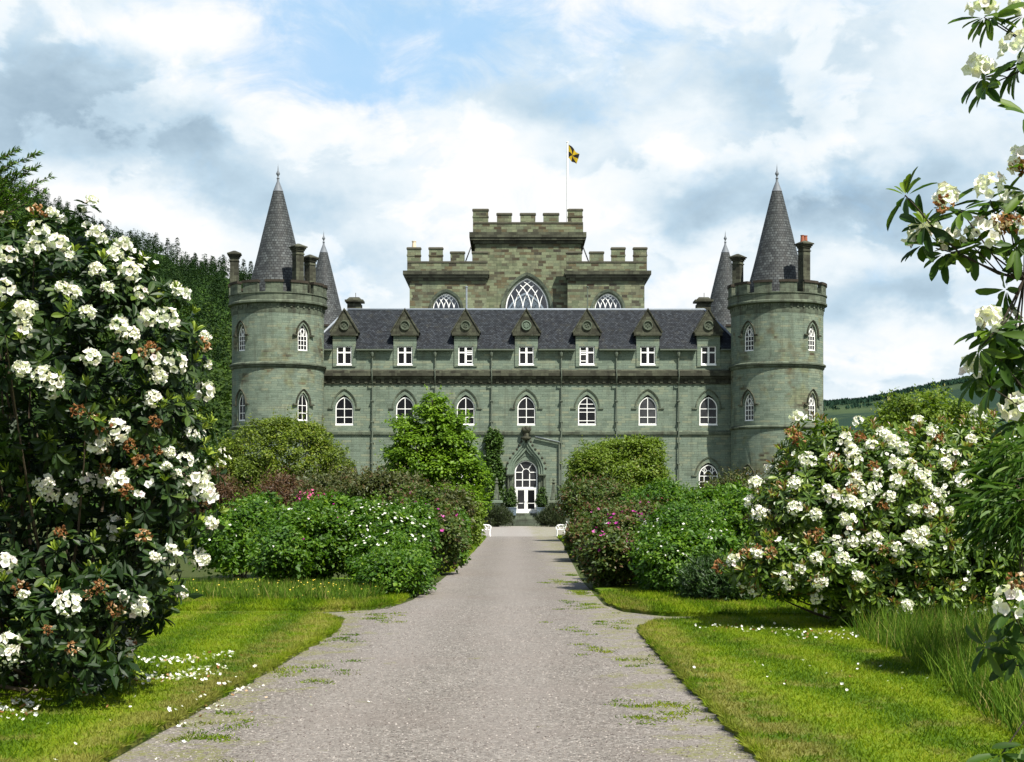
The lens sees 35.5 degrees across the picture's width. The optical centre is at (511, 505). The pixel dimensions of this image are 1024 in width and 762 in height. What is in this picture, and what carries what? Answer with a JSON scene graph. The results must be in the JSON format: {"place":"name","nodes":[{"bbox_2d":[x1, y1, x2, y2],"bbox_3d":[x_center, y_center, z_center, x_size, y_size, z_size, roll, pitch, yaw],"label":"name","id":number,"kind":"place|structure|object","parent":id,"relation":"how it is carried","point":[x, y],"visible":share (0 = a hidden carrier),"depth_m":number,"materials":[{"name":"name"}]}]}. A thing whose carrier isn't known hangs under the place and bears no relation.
{"place":"outdoors","nodes":[
{"label":"outdoors","id":0,"kind":"place"},
{"bbox_2d":[0,189,231,508],"bbox_3d":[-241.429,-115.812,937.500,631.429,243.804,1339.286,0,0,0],"label":"wooded hill","id":1,"kind":"structure","parent":0,"point":[201,356],"depth_m":734.83,"materials":[{"name":"green plant"}]},
{"bbox_2d":[0,177,231,502],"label":"broadleaf wood","id":2,"kind":"object","parent":1,"relation":"on","point":[221,408],"visible":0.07,"depth_m":514.14,"materials":[{"name":"green plant"}]},
{"bbox_2d":[0,171,251,460],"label":"conifer wood","id":3,"kind":"object","parent":1,"relation":"on","point":[213,273],"visible":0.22,"depth_m":801.38,"materials":[{"name":"green plant"}]},
{"bbox_2d":[164,238,171,257],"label":"spruce tree","id":4,"kind":"object","parent":1,"relation":"on","point":[167,243],"visible":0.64,"depth_m":928.50,"materials":[{"name":"green plant"}]},
{"bbox_2d":[174,238,180,263],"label":"spruce tree","id":5,"kind":"object","parent":1,"relation":"on","point":[177,244],"visible":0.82,"depth_m":928.49,"materials":[{"name":"green plant"}]},
{"bbox_2d":[248,261,253,273],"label":"spruce tree","id":6,"kind":"object","parent":1,"relation":"on","point":[251,266],"visible":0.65,"depth_m":928.28,"materials":[{"name":"green plant"}]},
{"bbox_2d":[0,610,339,761],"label":"lawn","id":7,"kind":"structure","parent":0,"point":[145,737],"depth_m":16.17,"materials":[{"name":"green plant"}]},
{"bbox_2d":[0,145,57,224],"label":"yew tree","id":8,"kind":"object","parent":7,"relation":"on","point":[6,192],"visible":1,"depth_m":13.58,"materials":[{"name":"green plant"}]},
{"bbox_2d":[0,194,231,706],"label":"white rhododendron","id":9,"kind":"object","parent":7,"relation":"on","point":[157,486],"visible":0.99,"depth_m":15.91,"materials":[{"name":"green plant"}]},
{"bbox_2d":[0,649,256,719],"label":"fallen petals","id":10,"kind":"object","parent":7,"relation":"on","point":[177,658],"visible":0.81,"depth_m":17.64,"materials":[{"name":"white plant"}]},
{"bbox_2d":[80,591,992,761],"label":"edge grass","id":11,"kind":"structure","parent":7,"relation":"on","point":[718,711],"depth_m":17.85,"materials":[{"name":"green plant"}]},
{"bbox_2d":[37,577,405,611],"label":"lawn","id":12,"kind":"structure","parent":0,"point":[333,609],"depth_m":30.87,"materials":[{"name":"green plant"}]},
{"bbox_2d":[182,482,288,578],"bbox_3d":[-7.291,0.732,42.907,2.908,2.789,5.996,0,0,21],"label":"rose bush","id":13,"kind":"object","parent":12,"relation":"on","point":[226,548],"visible":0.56,"depth_m":41.18,"materials":[{"name":"green plant"}]},
{"bbox_2d":[106,576,385,600],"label":"tall grass","id":14,"kind":"structure","parent":12,"relation":"on","point":[214,588],"depth_m":33.46,"materials":[{"name":"green plant"}]},
{"bbox_2d":[243,485,356,585],"bbox_3d":[-4.909,0.797,38.324,2.905,2.648,5.011,0,0,0],"label":"rose bush","id":15,"kind":"object","parent":12,"relation":"on","point":[292,542],"visible":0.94,"depth_m":37.45,"materials":[{"name":"green plant"}]},
{"bbox_2d":[319,489,444,579],"bbox_3d":[-3.251,0.879,38.743,3.117,2.628,5.840,0,0,0],"label":"rose bush","id":16,"kind":"object","parent":12,"relation":"on","point":[389,524],"visible":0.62,"depth_m":38.52,"materials":[{"name":"green plant"}]},
{"bbox_2d":[346,534,443,597],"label":"rose bush","id":17,"kind":"object","parent":12,"relation":"on","point":[399,568],"visible":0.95,"depth_m":34.71,"materials":[{"name":"green plant"}]},
{"bbox_2d":[171,585,406,608],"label":"lawn grass","id":18,"kind":"structure","parent":0,"point":[206,602],"depth_m":31.39,"materials":[{"name":"green plant"}]},
{"bbox_2d":[214,537,486,571],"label":"lawn","id":19,"kind":"structure","parent":0,"point":[452,570],"depth_m":50.92,"materials":[{"name":"green plant"}]},
{"bbox_2d":[231,464,305,507],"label":"rusty shrub","id":20,"kind":"object","parent":19,"relation":"on","point":[282,486],"visible":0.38,"depth_m":50.90,"materials":[{"name":"brown plant"}]},
{"bbox_2d":[287,460,374,495],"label":"bronzed shrub","id":21,"kind":"object","parent":19,"relation":"on","point":[334,480],"visible":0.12,"depth_m":70.38,"materials":[{"name":"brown plant"}]},
{"bbox_2d":[334,461,429,518],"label":"bronzed shrub","id":22,"kind":"object","parent":19,"relation":"on","point":[367,483],"visible":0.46,"depth_m":66.24,"materials":[{"name":"green plant"}]},
{"bbox_2d":[373,477,475,573],"bbox_3d":[-2.694,0.569,48.184,2.847,2.892,6.696,0,0,-11],"label":"rose bush","id":23,"kind":"object","parent":19,"relation":"on","point":[453,539],"visible":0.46,"depth_m":46.55,"materials":[{"name":"green plant"}]},
{"bbox_2d":[375,385,494,517],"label":"leafy tree","id":24,"kind":"object","parent":19,"relation":"on","point":[443,450],"visible":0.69,"depth_m":84.81,"materials":[{"name":"green plant"}]},
{"bbox_2d":[421,477,480,534],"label":"bronzed shrub","id":25,"kind":"object","parent":19,"relation":"on","point":[461,498],"visible":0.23,"depth_m":65.27,"materials":[{"name":"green plant"}]},
{"bbox_2d":[445,502,473,564],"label":"rose bush","id":26,"kind":"object","parent":19,"relation":"on","point":[464,558],"visible":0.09,"depth_m":57.52,"materials":[{"name":"green plant"}]},
{"bbox_2d":[467,495,488,545],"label":"green shrub","id":27,"kind":"object","parent":19,"relation":"on","point":[478,532],"visible":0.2,"depth_m":77.88,"materials":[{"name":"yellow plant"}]},
{"bbox_2d":[110,526,758,761],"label":"gravel path","id":28,"kind":"structure","parent":0,"point":[508,567],"depth_m":17.39,"materials":[{"name":"grey gravel"}]},
{"bbox_2d":[167,676,264,726],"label":"fallen petals","id":29,"kind":"object","parent":28,"relation":"on","point":[242,687],"visible":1,"depth_m":15.93,"materials":[{"name":"white plant"}]},
{"bbox_2d":[199,683,247,716],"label":"withered petals","id":30,"kind":"object","parent":28,"relation":"on","point":[221,684],"visible":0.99,"depth_m":16.56,"materials":[{"name":"white plant"}]},
{"bbox_2d":[166,573,715,761],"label":"gravel weeds","id":31,"kind":"object","parent":28,"relation":"on","point":[583,592],"visible":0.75,"depth_m":18.07,"materials":[{"name":"green plant"}]},
{"bbox_2d":[483,499,514,526],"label":"juniper bush","id":32,"kind":"object","parent":28,"relation":"on","point":[498,516],"visible":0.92,"depth_m":149.18,"materials":[{"name":"green plant"}]},
{"bbox_2d":[533,502,569,526],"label":"juniper bush","id":33,"kind":"object","parent":28,"relation":"on","point":[546,516],"visible":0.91,"depth_m":149.26,"materials":[{"name":"green plant"}]},
{"bbox_2d":[556,521,566,535],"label":"garden bench","id":34,"kind":"object","parent":28,"relation":"on","point":[560,529],"visible":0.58,"depth_m":103.43,"materials":[{"name":"white paint"}]},
{"bbox_2d":[440,536,485,568],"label":"lawn grass","id":35,"kind":"structure","parent":0,"point":[476,545],"depth_m":72.94,"materials":[{"name":"green plant"}]},
{"bbox_2d":[47,660,927,759],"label":"fallen petals","id":36,"kind":"object","parent":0,"point":[841,683],"visible":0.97,"depth_m":16.92,"materials":[{"name":"white plant"}]},
{"bbox_2d":[0,507,1023,761],"bbox_3d":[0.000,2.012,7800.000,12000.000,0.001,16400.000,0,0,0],"label":"ground","id":37,"kind":"structure","parent":0,"point":[186,569],"depth_m":46.64,"materials":[{"name":"green plant"}]},
{"bbox_2d":[156,434,217,521],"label":"green shrub","id":38,"kind":"object","parent":37,"relation":"on","point":[198,464],"visible":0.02,"depth_m":102.35,"materials":[{"name":"green plant"}]},
{"bbox_2d":[185,465,239,520],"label":"rusty shrub","id":39,"kind":"object","parent":37,"relation":"on","point":[223,490],"visible":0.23,"depth_m":63.64,"materials":[{"name":"brown plant"}]},
{"bbox_2d":[202,405,359,511],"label":"rounded shrub","id":40,"kind":"object","parent":37,"relation":"on","point":[304,434],"visible":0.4,"depth_m":91.22,"materials":[{"name":"green plant"}]},
{"bbox_2d":[288,479,337,503],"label":"pink azalea","id":41,"kind":"object","parent":37,"relation":"on","point":[299,493],"visible":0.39,"depth_m":43.50,"materials":[{"name":"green plant"}]},
{"bbox_2d":[491,477,502,505],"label":"stone obelisk","id":42,"kind":"object","parent":37,"relation":"on","point":[497,497],"visible":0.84,"depth_m":158.27,"materials":[{"name":"grey stone"}]},
{"bbox_2d":[227,168,826,525],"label":"castle","id":43,"kind":"structure","parent":37,"relation":"on","point":[727,373],"depth_m":160.71,"materials":[{"name":"stone"}]},
{"bbox_2d":[328,389,360,424],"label":"window","id":44,"kind":"structure","parent":43,"relation":"in","point":[344,407],"depth_m":160.90,"materials":[{"name":"white paint"}]},
{"bbox_2d":[389,389,416,420],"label":"window","id":45,"kind":"structure","parent":43,"relation":"in","point":[404,405],"depth_m":160.90,"materials":[{"name":"white paint"}]},
{"bbox_2d":[451,389,481,424],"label":"window","id":46,"kind":"structure","parent":43,"relation":"in","point":[465,403],"depth_m":160.90,"materials":[{"name":"white paint"}]},
{"bbox_2d":[481,426,506,505],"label":"climbing plant","id":47,"kind":"object","parent":43,"relation":"attached to","point":[494,441],"visible":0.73,"depth_m":159.90,"materials":[{"name":"green plant"}]},
{"bbox_2d":[507,507,516,515],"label":"planter","id":48,"kind":"object","parent":43,"relation":"on","point":[514,509],"visible":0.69,"depth_m":159.14,"materials":[{"name":"grey stone"}]},
{"bbox_2d":[504,486,518,507],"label":"topiary","id":49,"kind":"object","parent":48,"relation":"in","point":[513,502],"visible":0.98,"depth_m":159.42,"materials":[{"name":"green plant"}]},
{"bbox_2d":[516,489,525,512],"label":"door","id":50,"kind":"structure","parent":43,"relation":"in","point":[521,493],"depth_m":160.94,"materials":[{"name":"white paint"}]},
{"bbox_2d":[510,389,542,424],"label":"window","id":51,"kind":"structure","parent":43,"relation":"in","point":[526,407],"depth_m":160.90,"materials":[{"name":"white paint"}]},
{"bbox_2d":[526,489,535,512],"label":"door","id":52,"kind":"structure","parent":43,"relation":"in","point":[530,493],"depth_m":160.98,"materials":[{"name":"white paint"}]},
{"bbox_2d":[566,141,567,221],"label":"flagpole","id":53,"kind":"object","parent":43,"relation":"on","point":[567,184],"visible":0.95,"depth_m":174.14,"materials":[{"name":"white metal"}]},
{"bbox_2d":[568,145,578,163],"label":"flag","id":54,"kind":"object","parent":53,"relation":"attached to","point":[573,155],"visible":1,"depth_m":174.14,"materials":[{"name":"yellow fabric"}]},
{"bbox_2d":[571,389,602,424],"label":"window","id":55,"kind":"structure","parent":43,"relation":"in","point":[586,407],"depth_m":160.90,"materials":[{"name":"white paint"}]},
{"bbox_2d":[631,389,663,424],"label":"window","id":56,"kind":"structure","parent":43,"relation":"in","point":[647,407],"depth_m":160.90,"materials":[{"name":"white paint"}]},
{"bbox_2d":[692,457,723,487],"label":"window","id":57,"kind":"structure","parent":43,"relation":"in","point":[702,474],"depth_m":160.90,"materials":[{"name":"white paint"}]},
{"bbox_2d":[692,389,724,424],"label":"window","id":58,"kind":"structure","parent":43,"relation":"in","point":[708,407],"depth_m":160.90,"materials":[{"name":"white paint"}]},
{"bbox_2d":[547,477,559,525],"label":"stone obelisk","id":59,"kind":"object","parent":37,"relation":"on","point":[552,497],"visible":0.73,"depth_m":158.28,"materials":[{"name":"grey stone"}]},
{"bbox_2d":[562,494,618,561],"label":"rose bush","id":60,"kind":"object","parent":37,"relation":"on","point":[577,522],"visible":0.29,"depth_m":57.56,"materials":[{"name":"green plant"}]},
{"bbox_2d":[571,490,668,586],"bbox_3d":[3.042,0.833,40.673,2.645,2.513,7.471,0,0,8],"label":"rose bush","id":61,"kind":"object","parent":37,"relation":"on","point":[603,548],"visible":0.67,"depth_m":38.11,"materials":[{"name":"green plant"}]},
{"bbox_2d":[675,477,760,576],"bbox_3d":[5.785,0.649,42.054,3.113,2.967,9.096,0,0,0],"label":"rose bush","id":62,"kind":"object","parent":37,"relation":"on","point":[730,502],"visible":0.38,"depth_m":39.09,"materials":[{"name":"green plant"}]},
{"bbox_2d":[695,464,768,494],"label":"bronzed shrub","id":63,"kind":"object","parent":37,"relation":"on","point":[733,478],"visible":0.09,"depth_m":53.19,"materials":[{"name":"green plant"}]},
{"bbox_2d":[857,378,991,523],"bbox_3d":[11.968,-0.825,46.431,4.338,5.685,4.690,0,0,0],"label":"rounded shrub","id":64,"kind":"object","parent":37,"relation":"on","point":[906,407],"visible":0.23,"depth_m":45.73,"materials":[{"name":"green plant"}]},
{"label":"lawn","id":65,"kind":"structure","parent":37,"relation":"on","visible":0},
{"bbox_2d":[553,470,645,526],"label":"bronzed shrub","id":66,"kind":"object","parent":65,"relation":"on","point":[577,492],"visible":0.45,"depth_m":66.97,"materials":[{"name":"green plant"}]},
{"bbox_2d":[560,433,675,494],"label":"yellow green shrub","id":67,"kind":"object","parent":65,"relation":"on","point":[637,459],"visible":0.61,"depth_m":87.91,"materials":[{"name":"green plant"}]},
{"bbox_2d":[618,474,701,508],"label":"green shrub","id":68,"kind":"object","parent":65,"relation":"on","point":[662,489],"visible":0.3,"depth_m":63.33,"materials":[{"name":"green plant"}]},
{"bbox_2d":[0,0,1023,399],"label":"sky","id":69,"kind":"structure","parent":0,"point":[384,124],"materials":[{"name":"white"}]},
{"bbox_2d":[593,584,1019,615],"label":"lawn","id":70,"kind":"structure","parent":0,"point":[596,588],"depth_m":29.98,"materials":[{"name":"green plant"}]},
{"bbox_2d":[622,493,741,592],"bbox_3d":[3.954,0.943,37.046,2.587,2.464,5.165,0,0,20],"label":"rose bush","id":71,"kind":"object","parent":70,"relation":"on","point":[668,535],"visible":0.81,"depth_m":35.84,"materials":[{"name":"green plant"}]},
{"bbox_2d":[668,546,751,601],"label":"feathery shrub","id":72,"kind":"object","parent":70,"relation":"on","point":[699,577],"visible":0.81,"depth_m":32.51,"materials":[{"name":"green plant"}]},
{"bbox_2d":[642,613,1023,761],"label":"lawn","id":73,"kind":"structure","parent":0,"point":[735,733],"depth_m":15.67,"materials":[{"name":"green plant"}]},
{"bbox_2d":[694,622,858,638],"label":"fallen petals","id":74,"kind":"object","parent":73,"relation":"on","point":[802,634],"visible":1,"depth_m":24.17,"materials":[{"name":"white plant"}]},
{"bbox_2d":[711,405,1023,625],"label":"white rhododendron","id":75,"kind":"object","parent":73,"relation":"on","point":[896,550],"visible":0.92,"depth_m":25.30,"materials":[{"name":"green plant"}]},
{"bbox_2d":[837,596,1023,741],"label":"tall grass","id":76,"kind":"structure","parent":73,"relation":"on","point":[940,643],"depth_m":18.68,"materials":[{"name":"green plant"}]},
{"bbox_2d":[886,0,1023,761],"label":"white rhododendron","id":77,"kind":"object","parent":73,"relation":"on","point":[998,340],"visible":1,"depth_m":8.19,"materials":[{"name":"green plant"}]},
{"bbox_2d":[944,428,1023,591],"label":"bamboo","id":78,"kind":"object","parent":73,"relation":"on","point":[992,505],"visible":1,"depth_m":17.69,"materials":[{"name":"green plant"}]},
{"bbox_2d":[823,383,1019,499],"bbox_3d":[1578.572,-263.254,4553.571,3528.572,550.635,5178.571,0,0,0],"label":"hill","id":79,"kind":"structure","parent":0,"point":[843,415],"depth_m":3926.16,"materials":[{"name":"green plant"}]},
{"bbox_2d":[823,370,1023,410],"bbox_3d":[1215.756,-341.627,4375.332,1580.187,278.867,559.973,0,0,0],"label":"ridge forest","id":80,"kind":"object","parent":79,"relation":"on","point":[853,402],"visible":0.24,"depth_m":4372.71,"materials":[{"name":"green plant"}]},
{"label":"planter","id":81,"kind":"object","parent":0,"visible":0},
{"bbox_2d":[534,486,548,507],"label":"topiary","id":82,"kind":"object","parent":81,"relation":"in","point":[542,502],"visible":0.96,"depth_m":159.44,"materials":[{"name":"green plant"}]}
]}

